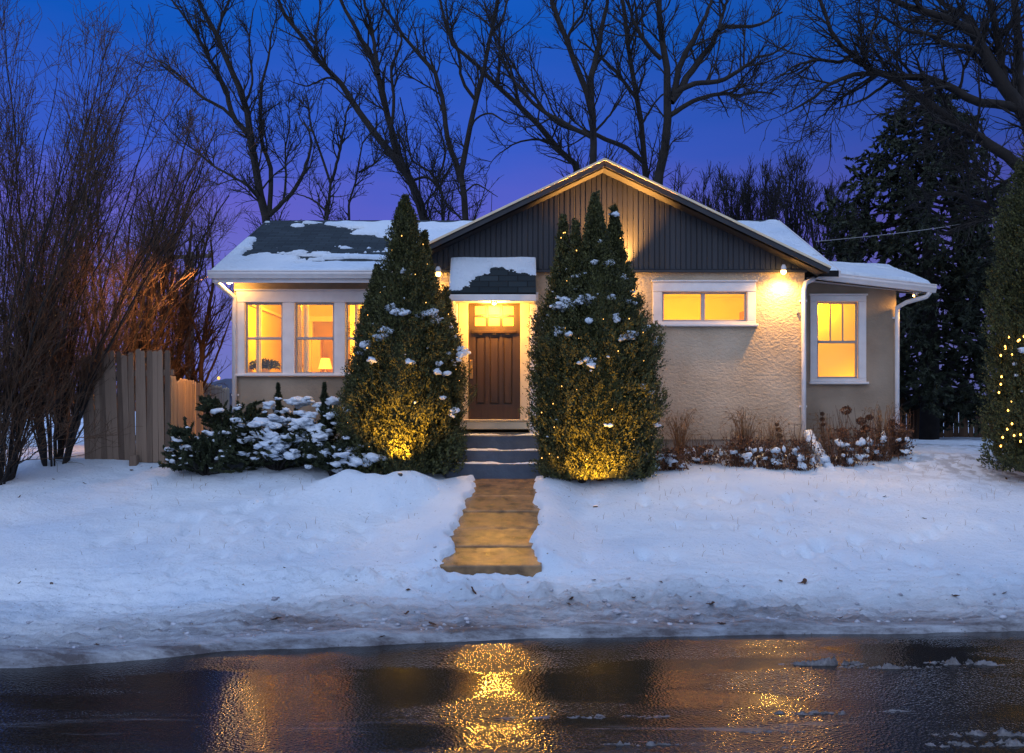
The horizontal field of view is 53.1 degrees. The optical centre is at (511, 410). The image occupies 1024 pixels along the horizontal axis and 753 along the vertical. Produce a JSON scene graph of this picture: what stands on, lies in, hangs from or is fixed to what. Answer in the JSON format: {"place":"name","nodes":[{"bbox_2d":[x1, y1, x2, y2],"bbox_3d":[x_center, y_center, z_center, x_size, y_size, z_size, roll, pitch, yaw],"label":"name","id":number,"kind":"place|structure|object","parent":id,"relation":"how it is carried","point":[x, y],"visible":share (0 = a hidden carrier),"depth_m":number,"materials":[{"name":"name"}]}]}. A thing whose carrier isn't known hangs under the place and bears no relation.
{"place":"outdoors","nodes":[
{"label":"outdoors","id":0,"kind":"place"},
{"bbox_2d":[318,358,331,376],"bbox_3d":[-3.573,-0.758,19.600,0.272,0.476,0.272,0,0,0],"label":"table lamp","id":1,"kind":"object","parent":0,"point":[325,363],"visible":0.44,"depth_m":19.51,"materials":[{"name":"yellow fabric"}]},
{"bbox_2d":[440,479,541,576],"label":"path","id":2,"kind":"structure","parent":0,"point":[497,527],"depth_m":13.62,"materials":[{"name":"concrete"}]},
{"bbox_2d":[0,411,1023,667],"bbox_3d":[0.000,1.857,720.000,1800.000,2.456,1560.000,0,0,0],"label":"ground","id":3,"kind":"structure","parent":0,"point":[84,543],"depth_m":12.87,"materials":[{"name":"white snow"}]},
{"bbox_2d":[0,313,136,484],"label":"bare shrub","id":4,"kind":"object","parent":3,"relation":"on","point":[38,421],"visible":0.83,"depth_m":15.64,"materials":[{"name":"brown plant"}]},
{"bbox_2d":[0,229,142,446],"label":"bare shrub","id":5,"kind":"object","parent":3,"relation":"on","point":[81,339],"visible":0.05,"depth_m":19.04,"materials":[{"name":"brown plant"}]},
{"bbox_2d":[81,349,129,459],"bbox_3d":[-6.685,0.090,16.973,0.877,2.185,0.241,0,0,11],"label":"leaning fence","id":6,"kind":"object","parent":3,"relation":"on","point":[108,396],"visible":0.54,"depth_m":16.90,"materials":[{"name":"wood"}]},
{"bbox_2d":[0,0,213,481],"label":"bare shrub","id":7,"kind":"object","parent":3,"relation":"on","point":[40,308],"visible":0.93,"depth_m":15.62,"materials":[{"name":"brown plant"}]},
{"bbox_2d":[129,455,138,465],"bbox_3d":[-6.171,0.838,16.710,0.120,0.210,0.120,0,0,0],"label":"fence stump","id":8,"kind":"object","parent":3,"relation":"on","point":[133,460],"visible":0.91,"depth_m":16.65,"materials":[{"name":"brown wood"}]},
{"bbox_2d":[83,163,187,406],"bbox_3d":[-7.472,-1.972,20.851,1.709,5.961,3.935,0,0,-42],"label":"slim bare tree","id":9,"kind":"object","parent":3,"relation":"on","point":[143,199],"visible":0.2,"depth_m":20.80,"materials":[{"name":"brown plant"}]},
{"bbox_2d":[38,93,241,435],"bbox_3d":[-7.475,-2.794,20.011,4.058,7.154,2.495,0,0,0],"label":"bare shrub","id":10,"kind":"object","parent":3,"relation":"on","point":[149,334],"visible":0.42,"depth_m":19.98,"materials":[{"name":"brown plant"}]},
{"bbox_2d":[0,0,285,466],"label":"bare shrub","id":11,"kind":"object","parent":3,"relation":"on","point":[87,384],"visible":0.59,"depth_m":16.75,"materials":[{"name":"brown plant"}]},
{"bbox_2d":[128,349,173,462],"bbox_3d":[-5.939,0.072,16.859,0.785,2.167,0.186,0,0,4],"label":"leaning fence","id":12,"kind":"object","parent":3,"relation":"on","point":[149,439],"visible":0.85,"depth_m":16.80,"materials":[{"name":"wood"}]},
{"bbox_2d":[108,168,243,433],"bbox_3d":[-7.014,-2.129,21.580,3.515,5.893,2.680,0,0,0],"label":"bare shrub","id":13,"kind":"object","parent":3,"relation":"on","point":[186,335],"visible":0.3,"depth_m":21.23,"materials":[{"name":"brown plant"}]},
{"bbox_2d":[131,171,239,374],"bbox_3d":[-7.053,-2.104,22.206,1.541,6.238,2.295,0,0,24],"label":"slim bare tree","id":14,"kind":"object","parent":3,"relation":"on","point":[198,219],"visible":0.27,"depth_m":22.16,"materials":[{"name":"brown plant"}]},
{"bbox_2d":[176,251,209,378],"bbox_3d":[-10.298,-2.033,32.971,1.408,6.166,0.362,0,0,0],"label":"utility pole","id":15,"kind":"object","parent":3,"relation":"on","point":[207,255],"visible":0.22,"depth_m":32.88,"materials":[{"name":"brown wood"}]},
{"bbox_2d":[164,202,233,387],"bbox_3d":[-6.276,-1.740,21.219,2.305,5.494,2.101,0,0,0],"label":"slim bare tree","id":16,"kind":"object","parent":3,"relation":"on","point":[206,335],"visible":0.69,"depth_m":21.46,"materials":[{"name":"brown plant"}]},
{"bbox_2d":[171,376,229,451],"bbox_3d":[-6.679,0.265,22.089,0.193,1.771,9.943,0,0,-10],"label":"side fence","id":17,"kind":"object","parent":3,"relation":"on","point":[185,393],"visible":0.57,"depth_m":19.73,"materials":[{"name":"brown wood"}]},
{"bbox_2d":[157,416,257,475],"bbox_3d":[-4.824,0.588,16.251,1.519,1.021,1.547,0,0,0],"label":"juniper bush","id":18,"kind":"object","parent":3,"relation":"on","point":[202,454],"visible":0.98,"depth_m":15.95,"materials":[{"name":"green plant"}]},
{"bbox_2d":[207,376,231,412],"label":"neighbour house","id":19,"kind":"structure","parent":3,"relation":"on","point":[228,382],"depth_m":64.10,"materials":[{"name":"grey"}]},
{"bbox_2d":[128,0,336,246],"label":"bare tree","id":20,"kind":"object","parent":3,"relation":"on","point":[265,208],"visible":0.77,"depth_m":28.96,"materials":[{"name":"brown plant"}]},
{"bbox_2d":[192,394,273,463],"bbox_3d":[-4.535,0.327,16.901,1.577,1.229,1.376,0,0,29],"label":"juniper bush","id":21,"kind":"object","parent":3,"relation":"on","point":[216,408],"visible":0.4,"depth_m":16.75,"materials":[{"name":"green plant"}]},
{"bbox_2d":[222,416,308,470],"bbox_3d":[-3.844,0.575,16.545,1.677,0.996,1.532,0,0,0],"label":"juniper bush","id":22,"kind":"object","parent":3,"relation":"on","point":[256,457],"visible":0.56,"depth_m":16.27,"materials":[{"name":"green plant"}]},
{"bbox_2d":[246,396,387,468],"bbox_3d":[-2.994,0.337,16.325,2.383,1.150,1.294,0,0,13],"label":"snow heap","id":23,"kind":"object","parent":22,"relation":"on","point":[306,420],"visible":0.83,"depth_m":16.16,"materials":[{"name":"white snow"}]},
{"bbox_2d":[271,382,283,433],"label":"dwarf conifer","id":24,"kind":"object","parent":3,"relation":"on","point":[279,405],"visible":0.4,"depth_m":16.97,"materials":[{"name":"green plant"}]},
{"bbox_2d":[265,404,343,445],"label":"juniper bush","id":25,"kind":"object","parent":3,"relation":"on","point":[297,413],"visible":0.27,"depth_m":16.56,"materials":[{"name":"green plant"}]},
{"bbox_2d":[270,75,368,219],"bbox_3d":[-4.898,-3.940,26.953,2.890,9.884,1.810,0,0,25],"label":"bare tree","id":26,"kind":"object","parent":3,"relation":"on","point":[326,208],"visible":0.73,"depth_m":26.88,"materials":[{"name":"brown plant"}]},
{"bbox_2d":[317,381,334,446],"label":"dwarf conifer","id":27,"kind":"object","parent":3,"relation":"on","point":[324,396],"visible":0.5,"depth_m":16.66,"materials":[{"name":"green plant"}]},
{"bbox_2d":[296,432,367,475],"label":"juniper bush","id":28,"kind":"object","parent":3,"relation":"on","point":[323,458],"visible":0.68,"depth_m":15.73,"materials":[{"name":"green plant"}]},
{"bbox_2d":[331,104,403,219],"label":"bare tree","id":29,"kind":"object","parent":3,"relation":"on","point":[364,170],"visible":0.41,"depth_m":27.65,"materials":[{"name":"brown plant"}]},
{"bbox_2d":[256,0,493,219],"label":"bare tree","id":30,"kind":"object","parent":3,"relation":"on","point":[401,163],"visible":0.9,"depth_m":29.92,"materials":[{"name":"brown plant"}]},
{"bbox_2d":[330,193,477,475],"bbox_3d":[-1.732,-1.149,16.242,2.385,4.583,1.846,0,0,0],"label":"cedar","id":31,"kind":"object","parent":3,"relation":"on","point":[403,390],"visible":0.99,"depth_m":15.91,"materials":[{"name":"green plant"}]},
{"bbox_2d":[377,89,469,219],"bbox_3d":[-2.707,-4.633,31.988,2.829,11.271,2.809,0,0,-18],"label":"bare tree","id":32,"kind":"object","parent":3,"relation":"on","point":[432,167],"visible":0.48,"depth_m":32.12,"materials":[{"name":"brown plant"}]},
{"bbox_2d":[375,0,546,219],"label":"bare tree","id":33,"kind":"object","parent":3,"relation":"on","point":[459,172],"visible":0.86,"depth_m":28.97,"materials":[{"name":"brown plant"}]},
{"bbox_2d":[446,433,540,478],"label":"porch steps","id":34,"kind":"structure","parent":3,"relation":"on","point":[498,456],"depth_m":16.48,"materials":[{"name":"paint"}]},
{"bbox_2d":[418,0,600,178],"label":"bare tree","id":35,"kind":"object","parent":3,"relation":"on","point":[574,163],"visible":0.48,"depth_m":30.96,"materials":[{"name":"brown plant"}]},
{"bbox_2d":[3,546,1023,648],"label":"snow crumbs","id":36,"kind":"object","parent":3,"relation":"on","point":[616,612],"visible":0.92,"depth_m":10.96,"materials":[{"name":"white snow"}]},
{"bbox_2d":[470,0,649,176],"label":"bare tree","id":37,"kind":"object","parent":3,"relation":"on","point":[588,87],"visible":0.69,"depth_m":27.98,"materials":[{"name":"brown plant"}]},
{"bbox_2d":[207,158,936,454],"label":"house","id":38,"kind":"structure","parent":3,"relation":"on","point":[777,318],"depth_m":17.50,"materials":[{"name":"paint"}]},
{"bbox_2d":[249,358,280,376],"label":"house plant","id":39,"kind":"object","parent":38,"relation":"in","point":[267,364],"visible":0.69,"depth_m":18.33,"materials":[{"name":"green plant"}]},
{"bbox_2d":[234,289,368,375],"bbox_3d":[-3.457,-1.352,17.893,2.779,1.520,0.175,0,0,0],"label":"window","id":40,"kind":"structure","parent":38,"relation":"in","point":[289,300],"depth_m":17.86,"materials":[{"name":"grey plastic"}]},
{"bbox_2d":[468,303,519,418],"bbox_3d":[-0.306,-0.871,17.585,0.886,2.047,0.119,0,0,0],"label":"door","id":41,"kind":"structure","parent":38,"relation":"in","point":[493,330],"depth_m":17.60,"materials":[{"name":"brown wood"}]},
{"bbox_2d":[651,280,758,326],"bbox_3d":[3.281,-1.823,17.492,1.822,0.789,0.175,0,0,0],"label":"window","id":42,"kind":"structure","parent":38,"relation":"in","point":[659,287],"depth_m":17.46,"materials":[{"name":"grey plastic"}]},
{"bbox_2d":[804,430,836,470],"bbox_3d":[5.055,0.710,16.821,0.194,0.767,1.194,0,0,-6],"label":"downspout extension","id":43,"kind":"object","parent":38,"relation":"attached to","point":[829,465],"visible":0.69,"depth_m":16.88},
{"bbox_2d":[808,294,868,383],"bbox_3d":[5.886,-1.285,18.492,1.072,1.633,0.175,0,0,0],"label":"window","id":44,"kind":"structure","parent":38,"relation":"in","point":[815,299],"depth_m":18.47,"materials":[{"name":"grey plastic"}]},
{"bbox_2d":[816,226,947,241],"bbox_3d":[9.543,-4.128,22.250,7.752,1.505,0.011,0,0,-27],"label":"overhead wire","id":45,"kind":"object","parent":38,"relation":"attached to","point":[878,235],"visible":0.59,"depth_m":21.26,"materials":[{"name":"grey plastic"}]},
{"bbox_2d":[485,0,690,188],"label":"bare tree","id":46,"kind":"object","parent":3,"relation":"on","point":[641,134],"visible":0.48,"depth_m":29.95,"materials":[{"name":"brown plant"}]},
{"bbox_2d":[518,190,672,482],"bbox_3d":[1.284,-1.120,16.001,2.384,4.611,1.858,0,0,0],"label":"cedar","id":47,"kind":"object","parent":3,"relation":"on","point":[593,284],"visible":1,"depth_m":15.62,"materials":[{"name":"green plant"}]},
{"bbox_2d":[541,232,629,453],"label":"string lights","id":48,"kind":"object","parent":47,"relation":"attached to","point":[579,339],"visible":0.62,"depth_m":15.59,"materials":[{"name":"yellow glowing warm light bulbs"}]},
{"bbox_2d":[653,435,700,470],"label":"withered perennial","id":49,"kind":"object","parent":3,"relation":"on","point":[668,460],"visible":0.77,"depth_m":16.34,"materials":[{"name":"brown plant"}]},
{"bbox_2d":[659,408,709,458],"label":"dry grass","id":50,"kind":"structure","parent":3,"relation":"on","point":[676,439],"depth_m":16.95,"materials":[{"name":"plant"}]},
{"bbox_2d":[670,163,729,209],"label":"bare shrub","id":51,"kind":"object","parent":3,"relation":"on","point":[706,180],"visible":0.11,"depth_m":33.89,"materials":[{"name":"brown plant"}]},
{"bbox_2d":[588,0,813,192],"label":"bare tree","id":52,"kind":"object","parent":3,"relation":"on","point":[673,94],"visible":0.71,"depth_m":27.96,"materials":[{"name":"brown plant"}]},
{"bbox_2d":[680,435,730,464],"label":"withered perennial","id":53,"kind":"object","parent":3,"relation":"on","point":[704,456],"visible":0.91,"depth_m":16.70,"materials":[{"name":"brown plant"}]},
{"bbox_2d":[702,155,758,219],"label":"bare shrub","id":54,"kind":"object","parent":3,"relation":"on","point":[734,207],"visible":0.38,"depth_m":34.94,"materials":[{"name":"brown plant"}]},
{"bbox_2d":[708,423,768,467],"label":"withered perennial","id":55,"kind":"object","parent":3,"relation":"on","point":[738,457],"visible":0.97,"depth_m":16.48,"materials":[{"name":"brown plant"}]},
{"bbox_2d":[732,154,790,221],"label":"bare shrub","id":56,"kind":"object","parent":3,"relation":"on","point":[768,205],"visible":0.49,"depth_m":34.20,"materials":[{"name":"brown plant"}]},
{"bbox_2d":[739,425,802,469],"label":"withered perennial","id":57,"kind":"object","parent":3,"relation":"on","point":[771,460],"visible":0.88,"depth_m":16.40,"materials":[{"name":"brown plant"}]},
{"bbox_2d":[775,423,782,437],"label":"hydrangea","id":58,"kind":"object","parent":3,"relation":"on","point":[778,431],"visible":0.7,"depth_m":17.09,"materials":[{"name":"brown plant"}]},
{"bbox_2d":[760,144,814,242],"bbox_3d":[9.798,-4.314,36.291,1.688,10.629,2.239,0,0,-17],"label":"bare shrub","id":59,"kind":"object","parent":3,"relation":"on","point":[792,220],"visible":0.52,"depth_m":35.95,"materials":[{"name":"brown plant"}]},
{"bbox_2d":[769,422,827,470],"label":"withered perennial","id":60,"kind":"object","parent":3,"relation":"on","point":[800,457],"visible":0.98,"depth_m":16.34,"materials":[{"name":"brown plant"}]},
{"bbox_2d":[790,172,851,260],"bbox_3d":[10.619,-3.706,35.052,2.104,9.415,1.792,0,0,0],"label":"bare shrub","id":61,"kind":"object","parent":3,"relation":"on","point":[810,225],"visible":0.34,"depth_m":35.03,"materials":[{"name":"brown plant"}]},
{"bbox_2d":[820,412,828,450],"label":"hydrangea","id":62,"kind":"object","parent":3,"relation":"on","point":[822,419],"visible":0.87,"depth_m":17.53,"materials":[{"name":"brown plant"}]},
{"bbox_2d":[810,404,878,466],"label":"withered perennial","id":63,"kind":"object","parent":3,"relation":"on","point":[845,459],"visible":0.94,"depth_m":16.60,"materials":[{"name":"brown plant"}]},
{"bbox_2d":[823,180,883,261],"bbox_3d":[11.472,-3.407,33.853,1.796,8.816,2.444,0,0,34],"label":"bare shrub","id":64,"kind":"object","parent":3,"relation":"on","point":[857,217],"visible":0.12,"depth_m":33.66,"materials":[{"name":"brown plant"}]},
{"bbox_2d":[836,405,895,451],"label":"hydrangea","id":65,"kind":"object","parent":3,"relation":"on","point":[863,423],"visible":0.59,"depth_m":17.20,"materials":[{"name":"brown plant"}]},
{"bbox_2d":[728,0,1023,308],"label":"spreading bare tree","id":66,"kind":"object","parent":3,"relation":"on","point":[996,69],"visible":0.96,"depth_m":18.70,"materials":[{"name":"brown plant"}]},
{"bbox_2d":[841,409,911,460],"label":"withered perennial","id":67,"kind":"object","parent":3,"relation":"on","point":[877,452],"visible":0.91,"depth_m":16.92,"materials":[{"name":"brown plant"}]},
{"bbox_2d":[876,403,916,456],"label":"withered perennial","id":68,"kind":"object","parent":3,"relation":"on","point":[900,443],"visible":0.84,"depth_m":17.11,"materials":[{"name":"brown plant"}]},
{"bbox_2d":[803,76,1017,439],"bbox_3d":[10.426,-3.786,26.155,7.052,9.682,7.624,0,0,0],"label":"spruce","id":69,"kind":"object","parent":3,"relation":"on","point":[962,279],"visible":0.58,"depth_m":25.12,"materials":[{"name":"green plant"}]},
{"bbox_2d":[900,394,920,438],"bbox_3d":[10.631,0.352,27.062,1.011,1.595,0.176,0,0,0],"label":"back fence","id":70,"kind":"object","parent":3,"relation":"on","point":[915,419],"visible":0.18,"depth_m":26.98,"materials":[{"name":"wood"}]},
{"bbox_2d":[939,398,992,436],"bbox_3d":[13.034,0.419,27.159,3.486,1.561,0.182,0,0,0],"label":"back fence","id":71,"kind":"object","parent":3,"relation":"on","point":[962,432],"visible":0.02,"depth_m":27.08,"materials":[{"name":"grey wood"}]},
{"bbox_2d":[971,126,1023,472],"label":"cedar","id":72,"kind":"object","parent":3,"relation":"on","point":[1006,321],"visible":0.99,"depth_m":15.82,"materials":[{"name":"green plant"}]},
{"bbox_2d":[998,336,1023,446],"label":"string lights","id":73,"kind":"object","parent":72,"relation":"attached to","point":[1011,401],"visible":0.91,"depth_m":15.57,"materials":[{"name":"yellow glass"}]},
{"bbox_2d":[0,631,1023,752],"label":"road","id":74,"kind":"structure","parent":0,"point":[711,694],"depth_m":8.78,"materials":[{"name":"black asphalt"}]},
{"bbox_2d":[501,656,1023,747],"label":"slush","id":75,"kind":"object","parent":74,"relation":"on","point":[829,661],"visible":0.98,"depth_m":8.40,"materials":[{"name":"grey snow"}]},
{"bbox_2d":[0,0,1023,401],"label":"sky","id":76,"kind":"structure","parent":0,"point":[524,170],"materials":[{"name":"blue"}]},
{"bbox_2d":[716,406,773,452],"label":"dry grass","id":77,"kind":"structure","parent":0,"point":[742,418],"depth_m":16.90,"materials":[{"name":"plant"}]},
{"bbox_2d":[753,414,799,456],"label":"dry grass","id":78,"kind":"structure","parent":0,"point":[773,435],"depth_m":16.96,"materials":[{"name":"plant"}]},
{"bbox_2d":[806,412,853,453],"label":"dry grass","id":79,"kind":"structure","parent":0,"point":[819,425],"depth_m":17.58,"materials":[{"name":"plant"}]},
{"bbox_2d":[862,401,911,449],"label":"dry grass","id":80,"kind":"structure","parent":0,"point":[879,417],"depth_m":17.63,"materials":[{"name":"plant"}]}
]}

